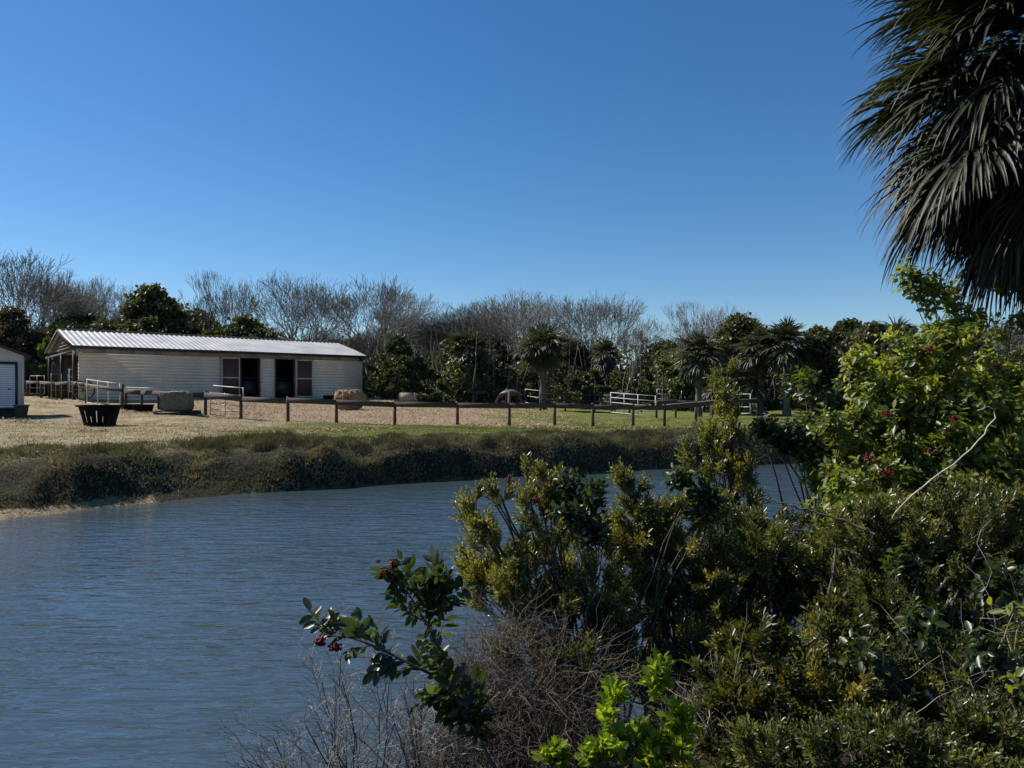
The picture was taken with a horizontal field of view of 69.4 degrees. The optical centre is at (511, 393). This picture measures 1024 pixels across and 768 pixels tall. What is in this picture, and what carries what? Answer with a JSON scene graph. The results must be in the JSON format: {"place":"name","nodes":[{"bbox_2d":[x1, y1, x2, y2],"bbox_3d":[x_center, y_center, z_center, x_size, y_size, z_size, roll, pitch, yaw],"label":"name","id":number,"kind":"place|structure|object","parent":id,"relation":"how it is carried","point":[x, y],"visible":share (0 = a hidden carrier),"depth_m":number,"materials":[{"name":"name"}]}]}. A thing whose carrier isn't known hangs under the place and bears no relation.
{"place":"outdoors","nodes":[
{"label":"outdoors","id":0,"kind":"place"},
{"bbox_2d":[73,426,720,455],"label":"tall grass","id":1,"kind":"structure","parent":0,"point":[263,443],"depth_m":20.45,"materials":[{"name":"plant"}]},
{"bbox_2d":[0,462,1023,767],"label":"water","id":2,"kind":"structure","parent":0,"point":[162,634],"depth_m":8.16,"materials":[{"name":"blue liquid"}]},
{"bbox_2d":[0,395,1023,767],"bbox_3d":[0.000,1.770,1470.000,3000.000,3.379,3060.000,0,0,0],"label":"ground","id":3,"kind":"structure","parent":0,"point":[70,409],"depth_m":21.35,"materials":[{"name":"plant"}]},
{"bbox_2d":[0,344,31,417],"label":"garden shed","id":4,"kind":"structure","parent":3,"relation":"on","point":[12,377],"depth_m":33.19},
{"bbox_2d":[0,366,14,407],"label":"rollup door","id":5,"kind":"structure","parent":4,"relation":"in","point":[3,389],"depth_m":33.09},
{"bbox_2d":[0,304,53,394],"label":"vine covered tree","id":6,"kind":"object","parent":3,"relation":"on","point":[15,334],"visible":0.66,"depth_m":56.38,"materials":[{"name":"green plant"}]},
{"bbox_2d":[24,335,51,395],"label":"leafy shrub","id":7,"kind":"object","parent":3,"relation":"on","point":[34,366],"visible":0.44,"depth_m":54.91,"materials":[{"name":"green plant"}]},
{"bbox_2d":[0,247,94,328],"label":"bare tree","id":8,"kind":"object","parent":3,"relation":"on","point":[29,284],"visible":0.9,"depth_m":64.52,"materials":[{"name":"brown plant"}]},
{"bbox_2d":[9,268,104,326],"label":"bare tree","id":9,"kind":"object","parent":3,"relation":"on","point":[65,289],"visible":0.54,"depth_m":69.12,"materials":[{"name":"brown plant"}]},
{"bbox_2d":[37,310,98,386],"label":"round evergreen","id":10,"kind":"object","parent":3,"relation":"on","point":[78,320],"visible":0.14,"depth_m":66.74,"materials":[{"name":"green plant"}]},
{"bbox_2d":[26,381,123,408],"bbox_3d":[-27.156,0.100,44.895,19.994,2.027,0.452,0,0,45],"label":"rail fence","id":11,"kind":"object","parent":3,"relation":"on","point":[121,389],"visible":0.74,"depth_m":42.97,"materials":[{"name":"brown wood"}]},
{"bbox_2d":[32,277,118,321],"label":"bare tree","id":12,"kind":"object","parent":3,"relation":"on","point":[98,307],"visible":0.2,"depth_m":76.90,"materials":[{"name":"brown plant"}]},
{"bbox_2d":[42,275,136,325],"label":"bare tree","id":13,"kind":"object","parent":3,"relation":"on","point":[115,296],"visible":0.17,"depth_m":79.38,"materials":[{"name":"brown plant"}]},
{"bbox_2d":[75,405,123,425],"bbox_3d":[-16.162,0.863,29.000,1.700,0.840,1.700,0,0,-3],"label":"slotted feeder","id":14,"kind":"object","parent":3,"relation":"on","point":[107,415],"visible":0.95,"depth_m":28.48,"materials":[{"name":"black plastic"}]},
{"bbox_2d":[89,282,204,335],"bbox_3d":[-32.591,-4.715,65.851,10.921,10.384,10.661,0,0,-17],"label":"evergreen tree","id":15,"kind":"object","parent":3,"relation":"on","point":[152,308],"visible":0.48,"depth_m":64.44,"materials":[{"name":"green plant"}]},
{"bbox_2d":[153,410,200,414],"bbox_3d":[-15.370,0.867,34.000,1.750,0.185,1.200,0,0,-6],"label":"pallet","id":16,"kind":"object","parent":3,"relation":"on","point":[162,412],"visible":0.84,"depth_m":33.47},
{"bbox_2d":[157,391,193,410],"bbox_3d":[-15.425,0.353,33.985,1.471,0.961,1.078,0,0,-5],"label":"square bale","id":17,"kind":"object","parent":16,"relation":"on","point":[176,401],"visible":0.98,"depth_m":33.53},
{"bbox_2d":[124,388,242,418],"bbox_3d":[-16.002,0.574,35.543,8.500,1.763,0.292,0,0,29],"label":"rail fence","id":18,"kind":"object","parent":3,"relation":"on","point":[204,394],"visible":0.74,"depth_m":34.53,"materials":[{"name":"brown wood"}]},
{"bbox_2d":[181,307,220,329],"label":"round evergreen","id":19,"kind":"object","parent":3,"relation":"on","point":[195,319],"visible":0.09,"depth_m":70.95,"materials":[{"name":"green plant"}]},
{"bbox_2d":[44,328,368,399],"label":"horse barn","id":20,"kind":"structure","parent":3,"relation":"on","point":[269,368],"depth_m":48.68,"materials":[{"name":"beige"}]},
{"bbox_2d":[221,357,239,394],"bbox_3d":[-18.537,-1.070,48.739,1.200,2.640,0.060,0,0,-40],"label":"sliding door","id":21,"kind":"structure","parent":20,"relation":"in","point":[230,366],"depth_m":48.72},
{"bbox_2d":[296,359,312,396],"bbox_3d":[-14.596,-1.070,52.047,1.230,2.640,0.060,0,0,-40],"label":"sliding door","id":22,"kind":"structure","parent":20,"relation":"in","point":[304,368],"depth_m":52.03,"materials":[{"name":"metal"}]},
{"bbox_2d":[176,269,270,329],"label":"bare tree","id":23,"kind":"object","parent":3,"relation":"on","point":[226,309],"visible":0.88,"depth_m":69.38,"materials":[{"name":"brown plant"}]},
{"bbox_2d":[193,314,281,339],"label":"round evergreen","id":24,"kind":"object","parent":3,"relation":"on","point":[243,325],"visible":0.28,"depth_m":62.84,"materials":[{"name":"green plant"}]},
{"bbox_2d":[223,727,323,767],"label":"bare shrub","id":25,"kind":"object","parent":3,"relation":"on","point":[276,762],"visible":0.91,"depth_m":4.26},
{"bbox_2d":[231,268,378,341],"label":"bare tree","id":26,"kind":"object","parent":3,"relation":"on","point":[295,296],"visible":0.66,"depth_m":71.57,"materials":[{"name":"brown plant"}]},
{"bbox_2d":[295,324,351,347],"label":"brown bare tree","id":27,"kind":"object","parent":3,"relation":"on","point":[335,339],"visible":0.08,"depth_m":83.13,"materials":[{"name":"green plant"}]},
{"bbox_2d":[73,396,577,427],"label":"mulch","id":28,"kind":"object","parent":3,"relation":"on","point":[420,410],"visible":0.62,"depth_m":40.32,"materials":[{"name":"wood"}]},
{"bbox_2d":[217,601,447,767],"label":"bare shrub","id":29,"kind":"object","parent":3,"relation":"on","point":[335,729],"visible":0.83,"depth_m":4.32,"materials":[{"name":"plant"}]},
{"bbox_2d":[254,696,422,767],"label":"bare shrub","id":30,"kind":"object","parent":3,"relation":"on","point":[301,764],"visible":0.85,"depth_m":4.22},
{"bbox_2d":[1,399,692,433],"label":"hay wisps","id":31,"kind":"object","parent":3,"relation":"on","point":[46,403],"visible":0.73,"depth_m":29.76,"materials":[{"name":"plant"}]},
{"bbox_2d":[333,387,365,409],"bbox_3d":[-9.459,0.319,42.974,2.044,1.503,1.871,0,0,-11],"label":"round bale","id":32,"kind":"object","parent":3,"relation":"on","point":[352,393],"visible":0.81,"depth_m":42.44},
{"bbox_2d":[340,325,391,363],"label":"brown bare tree","id":33,"kind":"object","parent":3,"relation":"on","point":[359,344],"visible":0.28,"depth_m":80.74,"materials":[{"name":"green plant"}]},
{"bbox_2d":[282,271,454,397],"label":"bare tree","id":34,"kind":"object","parent":3,"relation":"on","point":[386,300],"visible":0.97,"depth_m":66.66,"materials":[{"name":"brown plant"}]},
{"bbox_2d":[371,367,409,398],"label":"dark shrub","id":35,"kind":"object","parent":3,"relation":"on","point":[386,392],"visible":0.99,"depth_m":53.63,"materials":[{"name":"green plant"}]},
{"bbox_2d":[361,290,430,357],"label":"bare tree","id":36,"kind":"object","parent":3,"relation":"on","point":[399,318],"visible":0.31,"depth_m":75.39,"materials":[{"name":"brown plant"}]},
{"bbox_2d":[299,542,496,767],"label":"berry sprig","id":37,"kind":"object","parent":3,"relation":"on","point":[432,594],"visible":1,"depth_m":3.92,"materials":[{"name":"green plant"}]},
{"bbox_2d":[367,333,429,395],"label":"evergreen tree","id":38,"kind":"object","parent":3,"relation":"on","point":[403,362],"visible":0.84,"depth_m":56.20,"materials":[{"name":"green plant"}]},
{"bbox_2d":[0,412,801,447],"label":"lawn grass","id":39,"kind":"structure","parent":3,"relation":"on","point":[473,429],"depth_m":27.21,"materials":[{"name":"plant"}]},
{"bbox_2d":[360,314,448,358],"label":"brown bare tree","id":40,"kind":"object","parent":3,"relation":"on","point":[415,346],"visible":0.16,"depth_m":77.46,"materials":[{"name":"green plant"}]},
{"bbox_2d":[0,426,833,516],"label":"bank grass","id":41,"kind":"structure","parent":3,"relation":"on","point":[652,435],"depth_m":19.94,"materials":[{"name":"plant"}]},
{"bbox_2d":[346,666,507,767],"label":"bare shrub","id":42,"kind":"object","parent":3,"relation":"on","point":[419,738],"visible":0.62,"depth_m":4.33,"materials":[{"name":"plant"}]},
{"bbox_2d":[416,367,452,401],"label":"leafy shrub","id":43,"kind":"object","parent":3,"relation":"on","point":[437,397],"visible":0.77,"depth_m":57.20,"materials":[{"name":"green plant"}]},
{"bbox_2d":[402,300,524,362],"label":"brown bare tree","id":44,"kind":"object","parent":3,"relation":"on","point":[434,334],"visible":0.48,"depth_m":71.07,"materials":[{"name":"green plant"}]},
{"bbox_2d":[440,327,492,402],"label":"cabbage palm","id":45,"kind":"object","parent":3,"relation":"on","point":[466,339],"visible":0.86,"depth_m":59.52,"materials":[{"name":"green plant"}]},
{"bbox_2d":[286,391,665,425],"bbox_3d":[-0.973,0.931,35.121,18.668,2.062,0.938,0,0,-16],"label":"rail fence","id":46,"kind":"object","parent":3,"relation":"on","point":[457,405],"visible":0.81,"depth_m":34.54,"materials":[{"name":"brown wood"}]},
{"bbox_2d":[242,397,285,403],"bbox_3d":[-11.135,0.294,33.197,2.179,0.321,0.050,0,0,13],"label":"rail fence","id":47,"kind":"object","parent":46,"relation":"attached to","point":[265,400],"visible":1,"depth_m":33.17,"materials":[{"name":"brown wood"}]},
{"bbox_2d":[462,388,493,402],"bbox_3d":[-2.679,0.282,58.396,2.706,1.432,0.590,0,0,-20],"label":"horse","id":48,"kind":"object","parent":3,"relation":"on","point":[476,392],"visible":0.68,"depth_m":58.25},
{"bbox_2d":[462,364,507,402],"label":"leafy shrub","id":49,"kind":"object","parent":3,"relation":"on","point":[497,380],"visible":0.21,"depth_m":61.89,"materials":[{"name":"green plant"}]},
{"bbox_2d":[424,287,575,402],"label":"bare tree","id":50,"kind":"object","parent":3,"relation":"on","point":[498,312],"visible":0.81,"depth_m":67.44,"materials":[{"name":"brown plant"}]},
{"bbox_2d":[484,334,538,399],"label":"vine covered tree","id":51,"kind":"object","parent":3,"relation":"on","point":[500,353],"visible":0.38,"depth_m":67.19,"materials":[{"name":"green plant"}]},
{"bbox_2d":[496,388,526,402],"bbox_3d":[-0.060,0.310,55.024,2.420,1.432,0.590,0,0,11],"label":"horse","id":52,"kind":"object","parent":3,"relation":"on","point":[514,392],"visible":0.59,"depth_m":54.84},
{"bbox_2d":[46,330,997,410],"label":"saplings","id":53,"kind":"object","parent":3,"relation":"on","point":[637,389],"visible":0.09,"depth_m":60.47,"materials":[{"name":"green plant"}]},
{"bbox_2d":[24,336,1023,410],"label":"thicket","id":54,"kind":"object","parent":3,"relation":"on","point":[457,378],"visible":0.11,"depth_m":61.09,"materials":[{"name":"green plant"}]},
{"bbox_2d":[267,324,797,375],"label":"wood","id":55,"kind":"object","parent":3,"relation":"on","point":[624,358],"depth_m":98.63,"materials":[{"name":"brown plant"}]},
{"bbox_2d":[476,294,603,357],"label":"bare tree","id":56,"kind":"object","parent":3,"relation":"on","point":[550,312],"visible":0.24,"depth_m":76.78,"materials":[{"name":"brown plant"}]},
{"bbox_2d":[510,318,574,409],"bbox_3d":[2.211,-1.969,50.975,4.339,6.584,4.688,0,0,34],"label":"cabbage palm","id":57,"kind":"object","parent":3,"relation":"on","point":[543,356],"visible":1,"depth_m":50.50,"materials":[{"name":"green plant"}]},
{"bbox_2d":[530,734,572,767],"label":"groundsel plant","id":58,"kind":"object","parent":3,"relation":"on","point":[554,752],"visible":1,"depth_m":3.48,"materials":[{"name":"green plant"}]},
{"bbox_2d":[448,451,659,736],"bbox_3d":[0.356,1.667,5.372,1.605,2.485,1.578,0,0,-17],"label":"wax myrtle","id":59,"kind":"object","parent":3,"relation":"on","point":[507,565],"visible":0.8,"depth_m":5.43,"materials":[{"name":"green plant"}]},
{"bbox_2d":[344,561,772,767],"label":"dead brush","id":60,"kind":"object","parent":3,"relation":"on","point":[542,709],"visible":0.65,"depth_m":4.60,"materials":[{"name":"plant"}]},
{"bbox_2d":[552,370,595,403],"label":"dark shrub","id":61,"kind":"object","parent":3,"relation":"on","point":[573,381],"visible":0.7,"depth_m":56.65,"materials":[{"name":"green plant"}]},
{"bbox_2d":[539,392,612,413],"bbox_3d":[3.976,0.739,47.992,4.068,1.626,4.679,0,0,-7],"label":"back fence","id":62,"kind":"object","parent":3,"relation":"on","point":[565,400],"visible":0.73,"depth_m":49.65,"materials":[{"name":"white wood"}]},
{"bbox_2d":[610,392,655,416],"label":"pipe gate","id":63,"kind":"structure","parent":62,"relation":"attached to","point":[624,398],"depth_m":45.03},
{"bbox_2d":[546,340,611,397],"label":"vine covered tree","id":64,"kind":"object","parent":3,"relation":"on","point":[582,349],"visible":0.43,"depth_m":65.26,"materials":[{"name":"green plant"}]},
{"bbox_2d":[567,367,614,404],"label":"leafy shrub","id":65,"kind":"object","parent":3,"relation":"on","point":[594,376],"visible":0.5,"depth_m":59.97,"materials":[{"name":"green plant"}]},
{"bbox_2d":[530,291,666,397],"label":"bare tree","id":66,"kind":"object","parent":3,"relation":"on","point":[602,314],"visible":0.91,"depth_m":70.79,"materials":[{"name":"brown plant"}]},
{"bbox_2d":[587,333,622,400],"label":"cabbage palm","id":67,"kind":"object","parent":3,"relation":"on","point":[604,362],"visible":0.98,"depth_m":61.81,"materials":[{"name":"green plant"}]},
{"bbox_2d":[506,461,728,729],"bbox_3d":[0.805,1.607,5.476,1.745,2.215,0.436,0,0,-11],"label":"pepper bush","id":68,"kind":"object","parent":3,"relation":"on","point":[585,503],"visible":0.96,"depth_m":5.41,"materials":[{"name":"green plant"}]},
{"bbox_2d":[574,647,701,767],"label":"groundsel plant","id":69,"kind":"object","parent":3,"relation":"on","point":[615,741],"visible":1,"depth_m":3.44,"materials":[{"name":"green plant"}]},
{"bbox_2d":[610,319,675,369],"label":"bare tree","id":70,"kind":"object","parent":3,"relation":"on","point":[642,341],"visible":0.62,"depth_m":75.19,"materials":[{"name":"brown plant"}]},
{"bbox_2d":[631,339,686,391],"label":"olive tree","id":71,"kind":"object","parent":3,"relation":"on","point":[659,349],"visible":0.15,"depth_m":73.02,"materials":[{"name":"green plant"}]},
{"bbox_2d":[573,456,762,714],"bbox_3d":[1.133,1.611,5.774,1.524,2.236,1.305,0,0,0],"label":"wax myrtle","id":72,"kind":"object","parent":3,"relation":"on","point":[654,522],"visible":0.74,"depth_m":5.72,"materials":[{"name":"green plant"}]},
{"bbox_2d":[641,357,695,410],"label":"leafy shrub","id":73,"kind":"object","parent":3,"relation":"on","point":[666,365],"visible":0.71,"depth_m":57.61,"materials":[{"name":"green plant"}]},
{"bbox_2d":[646,301,747,353],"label":"bare tree","id":74,"kind":"object","parent":3,"relation":"on","point":[702,323],"visible":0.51,"depth_m":71.31,"materials":[{"name":"brown plant"}]},
{"bbox_2d":[670,326,726,416],"bbox_3d":[12.384,-1.396,49.068,4.017,6.179,3.718,0,0,32],"label":"cabbage palm","id":75,"kind":"object","parent":3,"relation":"on","point":[696,366],"visible":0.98,"depth_m":48.63,"materials":[{"name":"green plant"}]},
{"bbox_2d":[665,398,757,420],"bbox_3d":[11.432,1.120,42.135,0.522,1.685,11.026,0,0,43],"label":"rail fence","id":76,"kind":"object","parent":3,"relation":"on","point":[695,405],"visible":0.67,"depth_m":40.50,"materials":[{"name":"brown wood"}]},
{"bbox_2d":[693,364,737,413],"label":"young palm","id":77,"kind":"object","parent":3,"relation":"on","point":[706,392],"visible":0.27,"depth_m":51.52,"materials":[{"name":"green plant"}]},
{"bbox_2d":[673,355,770,638],"bbox_3d":[1.960,1.294,6.659,0.754,3.299,0.828,0,0,-25],"label":"wax myrtle","id":78,"kind":"object","parent":3,"relation":"on","point":[718,451],"visible":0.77,"depth_m":6.70,"materials":[{"name":"green plant"}]},
{"bbox_2d":[703,312,774,398],"bbox_3d":[19.870,-2.736,64.114,8.637,8.677,8.442,0,0,-36],"label":"olive tree","id":79,"kind":"object","parent":3,"relation":"on","point":[728,335],"visible":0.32,"depth_m":63.02,"materials":[{"name":"green plant"}]},
{"bbox_2d":[709,367,782,413],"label":"dark shrub","id":80,"kind":"object","parent":3,"relation":"on","point":[769,406],"visible":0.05,"depth_m":51.02,"materials":[{"name":"green plant"}]},
{"bbox_2d":[720,360,779,414],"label":"young palm","id":81,"kind":"object","parent":3,"relation":"on","point":[748,389],"visible":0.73,"depth_m":46.93,"materials":[{"name":"green plant"}]},
{"bbox_2d":[729,322,782,414],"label":"cabbage palm","id":82,"kind":"object","parent":3,"relation":"on","point":[752,358],"visible":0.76,"depth_m":46.56,"materials":[{"name":"green plant"}]},
{"bbox_2d":[563,609,971,767],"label":"wax myrtle","id":83,"kind":"object","parent":3,"relation":"on","point":[699,648],"visible":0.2,"depth_m":5.03,"materials":[{"name":"green plant"}]},
{"bbox_2d":[660,582,879,767],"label":"wax myrtle","id":84,"kind":"object","parent":3,"relation":"on","point":[749,689],"visible":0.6,"depth_m":4.50,"materials":[{"name":"green plant"}]},
{"bbox_2d":[678,498,861,677],"bbox_3d":[2.075,1.781,5.908,1.582,1.804,1.326,0,0,0],"label":"wax myrtle","id":85,"kind":"object","parent":3,"relation":"on","point":[759,539],"visible":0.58,"depth_m":5.71,"materials":[{"name":"green plant"}]},
{"bbox_2d":[752,314,825,416],"bbox_3d":[17.027,-1.720,46.059,4.509,6.620,4.173,0,0,-25],"label":"cabbage palm","id":86,"kind":"object","parent":3,"relation":"on","point":[782,359],"visible":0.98,"depth_m":45.48,"materials":[{"name":"green plant"}]},
{"bbox_2d":[748,353,880,650],"bbox_3d":[2.782,1.234,6.810,1.355,3.263,0.814,0,0,0],"label":"pepper bush","id":87,"kind":"object","parent":3,"relation":"on","point":[786,440],"visible":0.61,"depth_m":6.74,"materials":[{"name":"green plant"}]},
{"bbox_2d":[773,323,861,412],"bbox_3d":[19.373,-1.412,46.953,5.304,6.058,5.427,0,0,-11],"label":"olive tree","id":88,"kind":"object","parent":3,"relation":"on","point":[828,347],"visible":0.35,"depth_m":46.15,"materials":[{"name":"green plant"}]},
{"bbox_2d":[627,519,1023,752],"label":"vine tangle","id":89,"kind":"object","parent":3,"relation":"on","point":[958,665],"visible":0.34,"depth_m":4.43,"materials":[{"name":"plant"}]},
{"bbox_2d":[811,369,844,409],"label":"dark shrub","id":90,"kind":"object","parent":3,"relation":"on","point":[828,383],"visible":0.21,"depth_m":45.54,"materials":[{"name":"green plant"}]},
{"bbox_2d":[819,318,866,375],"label":"evergreen tree","id":91,"kind":"object","parent":3,"relation":"on","point":[844,329],"visible":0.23,"depth_m":53.55,"materials":[{"name":"green plant"}]},
{"bbox_2d":[718,677,1023,767],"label":"wax myrtle","id":92,"kind":"object","parent":3,"relation":"on","point":[989,741],"visible":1,"depth_m":3.71,"materials":[{"name":"green plant"}]},
{"bbox_2d":[838,320,913,389],"bbox_3d":[24.459,-1.668,50.072,6.449,6.629,6.598,0,0,2],"label":"olive tree","id":93,"kind":"object","parent":3,"relation":"on","point":[863,334],"visible":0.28,"depth_m":49.19,"materials":[{"name":"green plant"}]},
{"bbox_2d":[755,470,1023,731],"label":"wax myrtle","id":94,"kind":"object","parent":3,"relation":"on","point":[909,529],"visible":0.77,"depth_m":5.20,"materials":[{"name":"green plant"}]},
{"bbox_2d":[762,497,875,535],"bbox_3d":[2.211,0.883,5.357,0.760,0.231,0.045,0,0,24],"label":"bare branch","id":95,"kind":"object","parent":94,"relation":"attached to","point":[848,522],"visible":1,"depth_m":5.33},
{"bbox_2d":[851,406,995,665],"bbox_3d":[2.855,1.253,5.537,0.517,2.337,1.218,0,0,-25],"label":"bare branch","id":96,"kind":"object","parent":94,"relation":"attached to","point":[915,492],"visible":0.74,"depth_m":5.10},
{"bbox_2d":[785,486,1023,725],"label":"wax myrtle","id":97,"kind":"object","parent":3,"relation":"on","point":[867,582],"visible":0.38,"depth_m":5.08,"materials":[{"name":"green plant"}]},
{"bbox_2d":[793,312,1023,628],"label":"pepper bush","id":98,"kind":"object","parent":3,"relation":"on","point":[890,458],"visible":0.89,"depth_m":6.20,"materials":[{"name":"green plant"}]},
{"bbox_2d":[890,324,952,380],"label":"round evergreen","id":99,"kind":"object","parent":3,"relation":"on","point":[906,328],"visible":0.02,"depth_m":55.21,"materials":[{"name":"green plant"}]},
{"bbox_2d":[828,544,1023,720],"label":"pepper bush","id":100,"kind":"object","parent":3,"relation":"on","point":[926,626],"visible":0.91,"depth_m":4.48,"materials":[{"name":"green plant"}]},
{"bbox_2d":[834,0,1023,345],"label":"cabbage palm","id":101,"kind":"object","parent":3,"relation":"on","point":[959,172],"visible":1,"depth_m":6.63,"materials":[{"name":"green plant"}]},
{"bbox_2d":[906,322,1004,396],"bbox_3d":[30.846,-1.659,52.034,7.951,6.657,7.771,0,0,21],"label":"olive tree","id":102,"kind":"object","parent":3,"relation":"on","point":[976,352],"visible":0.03,"depth_m":50.96,"materials":[{"name":"green plant"}]},
{"bbox_2d":[888,256,1023,628],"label":"pepper bush","id":103,"kind":"object","parent":3,"relation":"on","point":[932,290],"visible":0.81,"depth_m":6.60,"materials":[{"name":"green plant"}]},
{"bbox_2d":[981,315,1023,353],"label":"brown bare tree","id":104,"kind":"object","parent":3,"relation":"on","point":[1016,340],"visible":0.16,"depth_m":78.58,"materials":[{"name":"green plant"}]},
{"bbox_2d":[986,597,1023,715],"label":"pepper bush","id":105,"kind":"object","parent":3,"relation":"on","point":[1014,610],"visible":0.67,"depth_m":4.00,"materials":[{"name":"green plant"}]},
{"bbox_2d":[0,0,1023,369],"label":"sky","id":106,"kind":"structure","parent":0,"point":[661,153],"materials":[{"name":"blue"}]},
{"bbox_2d":[608,393,641,413],"bbox_3d":[7.422,0.625,48.526,2.347,1.403,0.578,0,0,-9],"label":"horse","id":107,"kind":"object","parent":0,"point":[628,396],"visible":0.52,"depth_m":48.34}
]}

